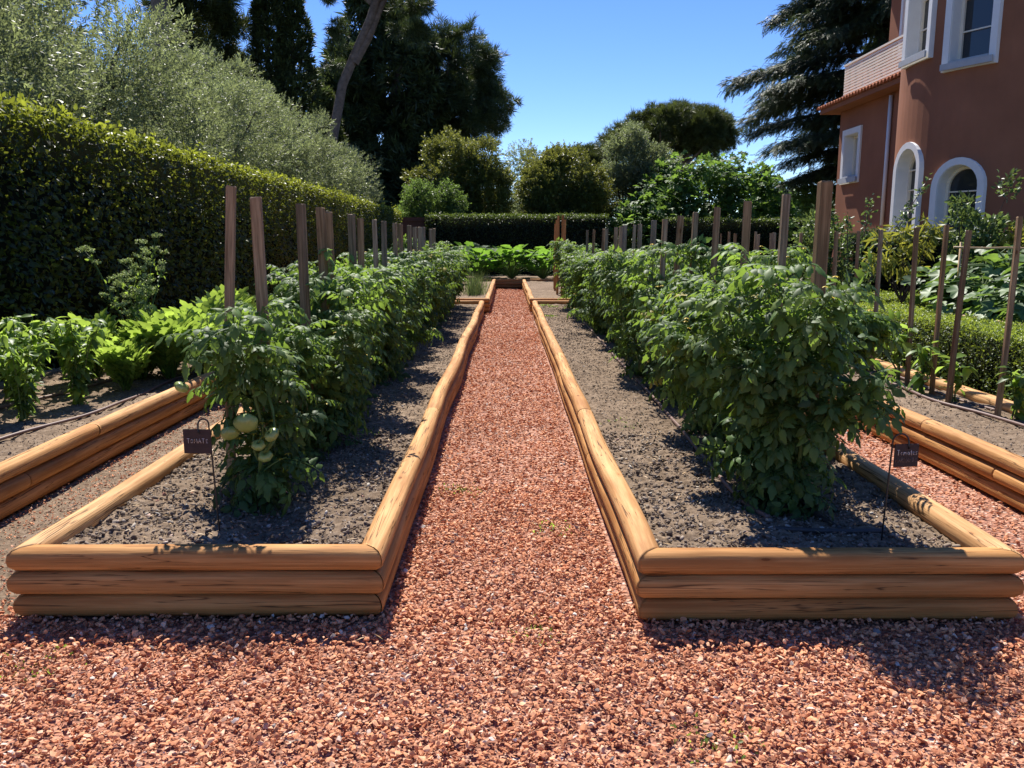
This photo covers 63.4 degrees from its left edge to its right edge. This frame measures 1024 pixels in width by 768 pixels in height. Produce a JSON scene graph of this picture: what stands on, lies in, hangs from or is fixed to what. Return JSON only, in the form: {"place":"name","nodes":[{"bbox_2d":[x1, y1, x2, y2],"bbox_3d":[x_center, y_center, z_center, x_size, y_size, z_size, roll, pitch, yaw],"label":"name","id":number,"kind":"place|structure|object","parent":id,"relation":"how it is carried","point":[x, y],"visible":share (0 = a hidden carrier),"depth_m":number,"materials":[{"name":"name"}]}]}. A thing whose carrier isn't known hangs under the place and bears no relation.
{"place":"outdoors","nodes":[
{"label":"outdoors","id":0,"kind":"place"},
{"bbox_2d":[43,307,119,379],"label":"plant","id":1,"kind":"object","parent":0,"point":[111,325],"visible":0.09,"depth_m":7.76,"materials":[{"name":"green plant"}]},
{"bbox_2d":[0,403,241,615],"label":"earth path","id":2,"kind":"structure","parent":0,"point":[21,529],"depth_m":5.08,"materials":[{"name":"soil"}]},
{"bbox_2d":[5,0,880,218],"label":"sky","id":3,"kind":"structure","parent":0,"point":[577,66],"materials":[{"name":"blue"}]},
{"bbox_2d":[0,288,1023,767],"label":"gravel path","id":4,"kind":"structure","parent":0,"point":[622,580],"depth_m":2.98,"materials":[{"name":"gravel"}]},
{"bbox_2d":[0,371,215,519],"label":"raised bed","id":5,"kind":"object","parent":4,"relation":"on","point":[29,476],"visible":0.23,"depth_m":5.45,"materials":[{"name":"brown wood"}]},
{"bbox_2d":[0,362,206,461],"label":"soil","id":6,"kind":"structure","parent":5,"relation":"in","point":[70,407],"depth_m":6.62,"materials":[{"name":"soil"}]},
{"bbox_2d":[0,319,51,403],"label":"pepper plant","id":7,"kind":"object","parent":6,"relation":"on","point":[25,338],"visible":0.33,"depth_m":6.59,"materials":[{"name":"green plant"}]},
{"bbox_2d":[0,334,56,420],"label":"pepper plant","id":8,"kind":"object","parent":6,"relation":"on","point":[25,403],"visible":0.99,"depth_m":6.04,"materials":[{"name":"green plant"}]},
{"bbox_2d":[38,316,108,404],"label":"pepper plant","id":9,"kind":"object","parent":6,"relation":"on","point":[70,365],"visible":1,"depth_m":6.65,"materials":[{"name":"green plant"}]},
{"bbox_2d":[0,365,211,440],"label":"drip pipe","id":10,"kind":"object","parent":6,"relation":"on","point":[79,416],"visible":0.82,"depth_m":6.18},
{"bbox_2d":[75,232,167,325],"bbox_3d":[-3.841,-0.800,8.186,0.760,1.385,0.755,0,10,0],"label":"flowering celery","id":11,"kind":"object","parent":6,"relation":"on","point":[137,296],"visible":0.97,"depth_m":8.19,"materials":[{"name":"green plant"}]},
{"bbox_2d":[94,336,154,390],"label":"celery plant","id":12,"kind":"object","parent":6,"relation":"on","point":[125,363],"visible":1,"depth_m":7.12,"materials":[{"name":"green plant"}]},
{"bbox_2d":[118,304,212,378],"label":"celery plant","id":13,"kind":"object","parent":6,"relation":"on","point":[165,359],"visible":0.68,"depth_m":7.57,"materials":[{"name":"green plant"}]},
{"bbox_2d":[158,295,223,322],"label":"celery plant","id":14,"kind":"object","parent":6,"relation":"on","point":[203,310],"visible":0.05,"depth_m":8.33,"materials":[{"name":"green plant"}]},
{"bbox_2d":[5,300,484,615],"bbox_3d":[-1.300,-0.405,10.394,1.542,0.296,14.370,0,10,0],"label":"raised bed","id":15,"kind":"object","parent":4,"relation":"on","point":[52,575],"visible":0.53,"depth_m":3.34,"materials":[{"name":"brown wood"}]},
{"bbox_2d":[62,375,441,543],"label":"soil","id":16,"kind":"structure","parent":15,"relation":"in","point":[337,522],"depth_m":4.24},
{"bbox_2d":[183,418,219,530],"bbox_3d":[-1.362,0.470,3.647,0.140,0.652,0.023,-1,10,-3],"label":"plant sign","id":17,"kind":"object","parent":16,"relation":"on","point":[198,440],"visible":0.99,"depth_m":3.61,"materials":[{"name":"metal"}]},
{"bbox_2d":[224,185,236,487],"bbox_3d":[-1.462,-0.103,4.309,0.058,1.818,0.043,2,9,-6],"label":"wood stake","id":18,"kind":"object","parent":16,"relation":"on","point":[230,244],"visible":0.46,"depth_m":4.20,"materials":[{"name":"wood"}]},
{"bbox_2d":[154,295,326,518],"bbox_3d":[-1.292,0.175,4.062,0.785,1.185,0.831,0,10,0],"label":"tomato plant","id":19,"kind":"object","parent":16,"relation":"on","point":[263,374],"visible":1,"depth_m":3.98,"materials":[{"name":"green plant"}]},
{"bbox_2d":[250,196,275,477],"bbox_3d":[-1.310,-0.096,4.421,0.060,1.767,0.048,-2,10,-9],"label":"wood stake","id":20,"kind":"object","parent":16,"relation":"in","point":[258,242],"visible":0.44,"depth_m":4.30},
{"bbox_2d":[207,303,346,470],"bbox_3d":[-1.321,0.078,4.779,0.695,1.128,0.976,4,10,22],"label":"tomato plant","id":21,"kind":"object","parent":16,"relation":"on","point":[296,342],"visible":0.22,"depth_m":4.71,"materials":[{"name":"green plant"}]},
{"bbox_2d":[296,203,313,396],"bbox_3d":[-1.288,-0.231,5.207,0.050,1.767,0.047,4,10,25],"label":"wood stake","id":22,"kind":"object","parent":16,"relation":"on","point":[302,246],"visible":0.45,"depth_m":5.10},
{"bbox_2d":[223,268,405,452],"bbox_3d":[-1.211,-0.062,5.210,1.161,1.311,0.807,-8,12,-38],"label":"tomato plant","id":23,"kind":"object","parent":16,"relation":"on","point":[350,336],"visible":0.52,"depth_m":5.11,"materials":[{"name":"green plant"}]},
{"bbox_2d":[253,248,387,428],"bbox_3d":[-1.303,-0.211,5.771,0.840,1.451,1.179,2,10,11],"label":"tomato plant","id":24,"kind":"object","parent":16,"relation":"on","point":[292,286],"visible":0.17,"depth_m":5.54,"materials":[{"name":"green plant"}]},
{"bbox_2d":[316,207,329,337],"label":"wood stake","id":25,"kind":"object","parent":16,"relation":"on","point":[321,235],"visible":0.4,"depth_m":5.64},
{"bbox_2d":[268,263,415,411],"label":"tomato plant","id":26,"kind":"object","parent":16,"relation":"on","point":[388,293],"visible":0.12,"depth_m":6.17,"materials":[{"name":"green plant"}]},
{"bbox_2d":[314,260,420,381],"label":"tomato plant","id":27,"kind":"object","parent":16,"relation":"on","point":[399,369],"visible":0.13,"depth_m":7.65,"materials":[{"name":"green plant"}]},
{"bbox_2d":[371,258,422,385],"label":"tomato plant","id":28,"kind":"object","parent":16,"relation":"on","point":[377,368],"visible":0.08,"depth_m":7.42,"materials":[{"name":"green plant"}]},
{"bbox_2d":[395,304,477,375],"bbox_3d":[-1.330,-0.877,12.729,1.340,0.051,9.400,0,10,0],"label":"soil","id":29,"kind":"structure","parent":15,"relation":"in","point":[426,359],"depth_m":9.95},
{"bbox_2d":[344,251,442,359],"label":"tomato plant","id":30,"kind":"object","parent":29,"relation":"on","point":[414,337],"visible":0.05,"depth_m":9.26,"materials":[{"name":"green plant"}]},
{"bbox_2d":[357,256,435,366],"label":"tomato plant","id":31,"kind":"object","parent":29,"relation":"on","point":[422,284],"visible":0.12,"depth_m":8.31,"materials":[{"name":"green plant"}]},
{"bbox_2d":[421,258,456,337],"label":"tomato plant","id":32,"kind":"object","parent":29,"relation":"on","point":[440,278],"visible":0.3,"depth_m":11.18,"materials":[{"name":"green plant"}]},
{"bbox_2d":[0,304,764,762],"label":"weeds","id":33,"kind":"object","parent":4,"relation":"on","point":[486,632],"visible":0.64,"depth_m":3.00,"materials":[{"name":"green plant"}]},
{"bbox_2d":[532,300,1023,619],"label":"raised bed","id":34,"kind":"object","parent":4,"relation":"on","point":[974,575],"visible":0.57,"depth_m":3.30,"materials":[{"name":"brown wood"}]},
{"bbox_2d":[539,304,647,376],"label":"soil","id":35,"kind":"structure","parent":34,"relation":"in","point":[610,345],"depth_m":10.04,"materials":[{"name":"soil"}]},
{"bbox_2d":[546,237,599,308],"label":"tomato plant","id":36,"kind":"object","parent":35,"relation":"on","point":[557,254],"visible":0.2,"depth_m":16.08,"materials":[{"name":"green plant"}]},
{"bbox_2d":[564,256,595,325],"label":"tomato plant","id":37,"kind":"object","parent":35,"relation":"on","point":[576,277],"visible":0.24,"depth_m":12.98,"materials":[{"name":"green plant"}]},
{"bbox_2d":[567,244,641,334],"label":"tomato plant","id":38,"kind":"object","parent":35,"relation":"on","point":[597,318],"visible":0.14,"depth_m":11.71,"materials":[{"name":"green plant"}]},
{"bbox_2d":[574,375,960,547],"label":"soil","id":39,"kind":"structure","parent":34,"relation":"in","point":[594,405],"depth_m":4.32,"materials":[{"name":"soil"}]},
{"bbox_2d":[588,245,688,378],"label":"tomato plant","id":40,"kind":"object","parent":39,"relation":"on","point":[611,272],"visible":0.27,"depth_m":7.89,"materials":[{"name":"green plant"}]},
{"bbox_2d":[616,247,721,387],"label":"tomato plant","id":41,"kind":"object","parent":39,"relation":"on","point":[641,316],"visible":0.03,"depth_m":7.48,"materials":[{"name":"green plant"}]},
{"bbox_2d":[568,307,769,517],"bbox_3d":[1.143,-0.456,10.183,0.081,0.033,12.783,0,10,0],"label":"drip pipe","id":42,"kind":"object","parent":39,"relation":"on","point":[728,486],"visible":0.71,"depth_m":5.56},
{"bbox_2d":[617,234,738,406],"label":"tomato plant","id":43,"kind":"object","parent":39,"relation":"on","point":[674,249],"visible":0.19,"depth_m":6.38,"materials":[{"name":"green plant"}]},
{"bbox_2d":[632,242,811,436],"bbox_3d":[1.472,-0.246,5.574,1.143,1.472,1.069,-4,10,-21],"label":"tomato plant","id":44,"kind":"object","parent":39,"relation":"on","point":[792,255],"visible":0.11,"depth_m":5.58,"materials":[{"name":"green plant"}]},
{"bbox_2d":[647,267,889,457],"bbox_3d":[1.449,-0.040,5.026,1.166,1.347,1.265,-2,10,-10],"label":"tomato plant","id":45,"kind":"object","parent":39,"relation":"on","point":[673,303],"visible":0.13,"depth_m":4.99,"materials":[{"name":"green plant"}]},
{"bbox_2d":[645,275,904,477],"bbox_3d":[1.463,0.040,4.650,1.212,1.305,1.117,7,12,37],"label":"tomato plant","id":46,"kind":"object","parent":39,"relation":"on","point":[699,372],"visible":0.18,"depth_m":4.47,"materials":[{"name":"green plant"}]},
{"bbox_2d":[767,194,790,422],"bbox_3d":[1.387,-0.095,4.383,0.038,1.776,0.043,1,10,4],"label":"wood stake","id":47,"kind":"object","parent":39,"relation":"in","point":[783,229],"visible":0.34,"depth_m":4.24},
{"bbox_2d":[678,242,906,521],"bbox_3d":[1.325,0.052,3.923,0.787,1.423,1.094,-7,12,-35],"label":"tomato plant","id":48,"kind":"object","parent":39,"relation":"on","point":[769,379],"visible":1,"depth_m":3.80,"materials":[{"name":"green plant"}]},
{"bbox_2d":[799,180,832,483],"bbox_3d":[1.519,-0.086,4.175,0.063,1.829,0.055,-1,10,-3],"label":"wood stake","id":49,"kind":"object","parent":39,"relation":"in","point":[822,222],"visible":0.38,"depth_m":4.04,"materials":[{"name":"wood"}]},
{"bbox_2d":[881,433,918,540],"bbox_3d":[1.672,0.506,3.579,0.136,0.604,0.021,0,10,1],"label":"plant sign","id":50,"kind":"object","parent":39,"relation":"on","point":[905,455],"visible":1,"depth_m":3.54,"materials":[{"name":"metal"}]},
{"bbox_2d":[835,358,1023,511],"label":"raised bed","id":51,"kind":"object","parent":4,"relation":"on","point":[991,469],"visible":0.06,"depth_m":5.31,"materials":[{"name":"brown wood"}]},
{"bbox_2d":[843,362,1023,455],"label":"soil","id":52,"kind":"structure","parent":51,"relation":"in","point":[997,435],"depth_m":6.17,"materials":[{"name":"soil"}]},
{"bbox_2d":[875,323,918,381],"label":"young pepper plant","id":53,"kind":"object","parent":52,"relation":"on","point":[906,346],"visible":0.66,"depth_m":7.64,"materials":[{"name":"green plant"}]},
{"bbox_2d":[904,227,918,385],"bbox_3d":[3.622,-0.578,7.523,0.039,1.669,0.039,-2,9,-10],"label":"wood stake","id":54,"kind":"object","parent":52,"relation":"on","point":[912,293],"visible":0.82,"depth_m":7.47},
{"bbox_2d":[906,341,945,394],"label":"young pepper plant","id":55,"kind":"object","parent":52,"relation":"on","point":[917,381],"visible":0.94,"depth_m":7.12,"materials":[{"name":"green plant"}]},
{"bbox_2d":[929,225,949,394],"bbox_3d":[3.613,-0.499,7.034,0.041,1.679,0.043,-1,10,-3],"label":"wood stake","id":56,"kind":"object","parent":52,"relation":"on","point":[939,300],"visible":0.77,"depth_m":6.99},
{"bbox_2d":[930,352,978,401],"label":"young pepper plant","id":57,"kind":"object","parent":52,"relation":"on","point":[966,373],"visible":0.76,"depth_m":6.70,"materials":[{"name":"green plant"}]},
{"bbox_2d":[945,230,971,402],"bbox_3d":[3.543,-0.401,6.608,0.044,1.628,0.034,-2,10,-23],"label":"wood stake","id":58,"kind":"object","parent":52,"relation":"on","point":[959,307],"visible":0.83,"depth_m":6.57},
{"bbox_2d":[994,216,1022,415],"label":"wood stake","id":59,"kind":"object","parent":52,"relation":"on","point":[1010,305],"visible":0.83,"depth_m":6.09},
{"bbox_2d":[994,365,1023,420],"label":"young pepper plant","id":60,"kind":"object","parent":52,"relation":"on","point":[1017,395],"visible":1,"depth_m":6.12,"materials":[{"name":"green plant"}]},
{"bbox_2d":[0,304,1023,603],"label":"soil crumbs","id":61,"kind":"object","parent":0,"point":[316,522],"visible":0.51,"depth_m":4.28,"materials":[{"name":"soil"}]},
{"bbox_2d":[466,276,559,278],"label":"soil","id":62,"kind":"structure","parent":0,"point":[517,277],"depth_m":29.87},
{"bbox_2d":[455,245,507,277],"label":"courgette plant","id":63,"kind":"object","parent":62,"relation":"on","point":[479,260],"visible":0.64,"depth_m":27.61,"materials":[{"name":"green plant"}]},
{"bbox_2d":[485,244,538,278],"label":"courgette plant","id":64,"kind":"object","parent":62,"relation":"on","point":[507,254],"visible":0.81,"depth_m":27.64,"materials":[{"name":"green plant"}]},
{"bbox_2d":[517,248,560,278],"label":"courgette plant","id":65,"kind":"object","parent":62,"relation":"on","point":[540,261],"visible":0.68,"depth_m":27.68,"materials":[{"name":"green plant"}]},
{"bbox_2d":[469,275,829,289],"bbox_3d":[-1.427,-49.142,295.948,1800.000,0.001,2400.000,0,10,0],"label":"ground","id":66,"kind":"structure","parent":0,"point":[559,275],"depth_m":38.90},
{"bbox_2d":[0,0,109,125],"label":"olive tree","id":67,"kind":"object","parent":66,"relation":"on","point":[14,40],"visible":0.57,"depth_m":10.49,"materials":[{"name":"green plant"}]},
{"bbox_2d":[0,0,233,160],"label":"olive tree","id":68,"kind":"object","parent":66,"relation":"on","point":[115,76],"visible":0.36,"depth_m":14.97,"materials":[{"name":"green plant"}]},
{"bbox_2d":[73,19,303,173],"bbox_3d":[-8.000,-5.172,19.938,6.385,6.780,5.757,-4,11,-24],"label":"olive tree","id":69,"kind":"object","parent":66,"relation":"on","point":[236,111],"visible":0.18,"depth_m":19.51,"materials":[{"name":"green plant"}]},
{"bbox_2d":[126,0,274,129],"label":"pine tree","id":70,"kind":"object","parent":66,"relation":"on","point":[220,20],"visible":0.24,"depth_m":40.32,"materials":[{"name":"green plant"}]},
{"bbox_2d":[0,88,402,381],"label":"hedge","id":71,"kind":"object","parent":66,"relation":"on","point":[107,194],"visible":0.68,"depth_m":10.48,"materials":[{"name":"green plant"}]},
{"bbox_2d":[130,60,351,189],"bbox_3d":[-8.528,-6.035,24.400,6.416,6.878,5.964,7,12,34],"label":"olive tree","id":72,"kind":"object","parent":66,"relation":"on","point":[284,130],"visible":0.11,"depth_m":23.80,"materials":[{"name":"green plant"}]},
{"bbox_2d":[244,0,305,167],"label":"cypress","id":73,"kind":"object","parent":66,"relation":"on","point":[270,13],"visible":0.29,"depth_m":41.92,"materials":[{"name":"green plant"}]},
{"bbox_2d":[260,0,332,143],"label":"cypress","id":74,"kind":"object","parent":66,"relation":"on","point":[297,44],"visible":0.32,"depth_m":42.59,"materials":[{"name":"green plant"}]},
{"bbox_2d":[253,97,380,200],"bbox_3d":[-7.777,-6.797,29.802,6.257,6.644,5.642,6,11,32],"label":"olive tree","id":75,"kind":"object","parent":66,"relation":"on","point":[347,182],"visible":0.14,"depth_m":29.30,"materials":[{"name":"green plant"}]},
{"bbox_2d":[282,142,388,203],"bbox_3d":[-7.772,-7.609,35.901,5.262,6.069,5.662,1,10,8],"label":"olive tree","id":76,"kind":"object","parent":66,"relation":"on","point":[380,192],"visible":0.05,"depth_m":34.98,"materials":[{"name":"green plant"}]},
{"bbox_2d":[304,37,430,211],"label":"dark conifer","id":77,"kind":"object","parent":66,"relation":"on","point":[351,117],"visible":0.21,"depth_m":56.63,"materials":[{"name":"green plant"}]},
{"bbox_2d":[319,0,437,150],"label":"pine tree","id":78,"kind":"object","parent":66,"relation":"on","point":[413,12],"visible":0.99,"depth_m":39.69,"materials":[{"name":"green plant"}]},
{"bbox_2d":[322,0,461,207],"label":"dark conifer","id":79,"kind":"object","parent":66,"relation":"on","point":[402,122],"visible":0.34,"depth_m":57.70,"materials":[{"name":"green plant"}]},
{"bbox_2d":[395,176,471,239],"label":"leafy shrub","id":80,"kind":"object","parent":66,"relation":"on","point":[420,194],"visible":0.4,"depth_m":39.55,"materials":[{"name":"green plant"}]},
{"bbox_2d":[383,11,523,174],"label":"pine tree","id":81,"kind":"object","parent":66,"relation":"on","point":[478,86],"visible":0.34,"depth_m":60.24,"materials":[{"name":"green plant"}]},
{"bbox_2d":[400,125,516,217],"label":"rounded shrub","id":82,"kind":"object","parent":66,"relation":"on","point":[457,160],"visible":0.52,"depth_m":43.48,"materials":[{"name":"green plant"}]},
{"bbox_2d":[424,210,609,275],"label":"hedge","id":83,"kind":"object","parent":66,"relation":"on","point":[511,230],"visible":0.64,"depth_m":37.98,"materials":[{"name":"green plant"}]},
{"bbox_2d":[504,138,537,213],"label":"leafy shrub","id":84,"kind":"object","parent":66,"relation":"on","point":[517,169],"visible":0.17,"depth_m":47.27,"materials":[{"name":"green plant"}]},
{"bbox_2d":[511,139,623,248],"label":"rounded shrub","id":85,"kind":"object","parent":66,"relation":"on","point":[552,180],"visible":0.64,"depth_m":40.73,"materials":[{"name":"green plant"}]},
{"bbox_2d":[597,119,686,245],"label":"leafy shrub","id":86,"kind":"object","parent":66,"relation":"on","point":[635,150],"visible":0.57,"depth_m":42.85,"materials":[{"name":"green plant"}]},
{"bbox_2d":[592,96,745,171],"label":"umbrella pine","id":87,"kind":"object","parent":66,"relation":"on","point":[694,130],"visible":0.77,"depth_m":61.33,"materials":[{"name":"green plant"}]},
{"bbox_2d":[605,149,804,250],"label":"fig tree","id":88,"kind":"object","parent":66,"relation":"on","point":[732,191],"visible":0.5,"depth_m":40.08,"materials":[{"name":"green plant"}]},
{"bbox_2d":[660,214,813,274],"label":"hedge","id":89,"kind":"object","parent":66,"relation":"on","point":[764,227],"visible":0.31,"depth_m":38.05,"materials":[{"name":"green plant"}]},
{"bbox_2d":[716,0,891,203],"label":"cedar","id":90,"kind":"object","parent":66,"relation":"on","point":[835,35],"visible":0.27,"depth_m":32.27,"materials":[{"name":"green plant"}]},
{"bbox_2d":[777,174,836,279],"bbox_3d":[13.757,-6.315,33.415,5.569,4.457,4.166,0,10,0],"label":"fig tree","id":91,"kind":"object","parent":66,"relation":"on","point":[803,198],"visible":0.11,"depth_m":33.16,"materials":[{"name":"green plant"}]},
{"bbox_2d":[788,200,854,289],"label":"plum shrub","id":92,"kind":"object","parent":66,"relation":"on","point":[807,241],"visible":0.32,"depth_m":13.33,"materials":[{"name":"green plant"}]},
{"bbox_2d":[836,226,1023,293],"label":"yew hedge","id":93,"kind":"object","parent":66,"relation":"on","point":[885,285],"visible":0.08,"depth_m":13.11,"materials":[{"name":"green plant"}]},
{"bbox_2d":[817,0,1023,282],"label":"house","id":94,"kind":"structure","parent":0,"point":[942,101],"depth_m":15.97,"materials":[{"name":"paint"}]},
{"bbox_2d":[837,125,862,184],"bbox_3d":[9.216,-6.106,22.192,0.470,1.440,1.200,0,10,0],"label":"window","id":95,"kind":"structure","parent":94,"relation":"in","point":[852,137],"depth_m":22.55,"materials":[{"name":"white paint"}]},
{"bbox_2d":[886,142,923,232],"bbox_3d":[8.173,-3.976,16.910,0.470,1.846,1.120,0,10,0],"label":"window","id":96,"kind":"structure","parent":94,"relation":"in","point":[908,171],"depth_m":17.22,"materials":[{"name":"white paint"}]},
{"bbox_2d":[898,0,937,68],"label":"window","id":97,"kind":"structure","parent":94,"relation":"in","point":[920,15],"depth_m":16.71,"materials":[{"name":"white paint"}]},
{"bbox_2d":[927,157,986,233],"bbox_3d":[8.521,-3.231,15.730,0.405,2.056,1.080,-5,11,-27],"label":"window","id":98,"kind":"structure","parent":94,"relation":"in","point":[963,174],"depth_m":15.80,"materials":[{"name":"white paint"}]},
{"bbox_2d":[939,0,1003,72],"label":"window","id":99,"kind":"structure","parent":94,"relation":"in","point":[972,28],"depth_m":15.33,"materials":[{"name":"white paint"}]},
{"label":"soil","id":100,"kind":"structure","parent":0,"visible":0},
{"bbox_2d":[839,173,931,292],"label":"rose bush","id":101,"kind":"object","parent":100,"relation":"on","point":[862,248],"visible":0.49,"depth_m":12.52,"materials":[{"name":"green plant"}]},
{"bbox_2d":[861,211,954,303],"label":"shrub","id":102,"kind":"object","parent":100,"relation":"on","point":[931,243],"visible":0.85,"depth_m":10.79,"materials":[{"name":"green plant"}]},
{"bbox_2d":[849,297,1023,400],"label":"box hedge","id":103,"kind":"object","parent":100,"relation":"on","point":[980,343],"visible":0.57,"depth_m":7.47,"materials":[{"name":"green plant"}]},
{"bbox_2d":[901,256,999,313],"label":"squash plant","id":104,"kind":"object","parent":100,"relation":"on","point":[933,275],"visible":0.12,"depth_m":9.73,"materials":[{"name":"green plant"}]},
{"bbox_2d":[920,263,1023,316],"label":"squash plant","id":105,"kind":"object","parent":100,"relation":"on","point":[951,288],"visible":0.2,"depth_m":9.07,"materials":[{"name":"green plant"}]},
{"bbox_2d":[923,243,1023,318],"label":"squash plant","id":106,"kind":"object","parent":100,"relation":"on","point":[988,270],"visible":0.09,"depth_m":9.23,"materials":[{"name":"green plant"}]},
{"bbox_2d":[934,168,1023,272],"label":"apple tree","id":107,"kind":"object","parent":100,"relation":"on","point":[983,231],"visible":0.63,"depth_m":10.38,"materials":[{"name":"green plant"}]},
{"bbox_2d":[963,271,1023,323],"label":"squash plant","id":108,"kind":"object","parent":100,"relation":"on","point":[1003,291],"visible":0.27,"depth_m":8.12,"materials":[{"name":"green plant"}]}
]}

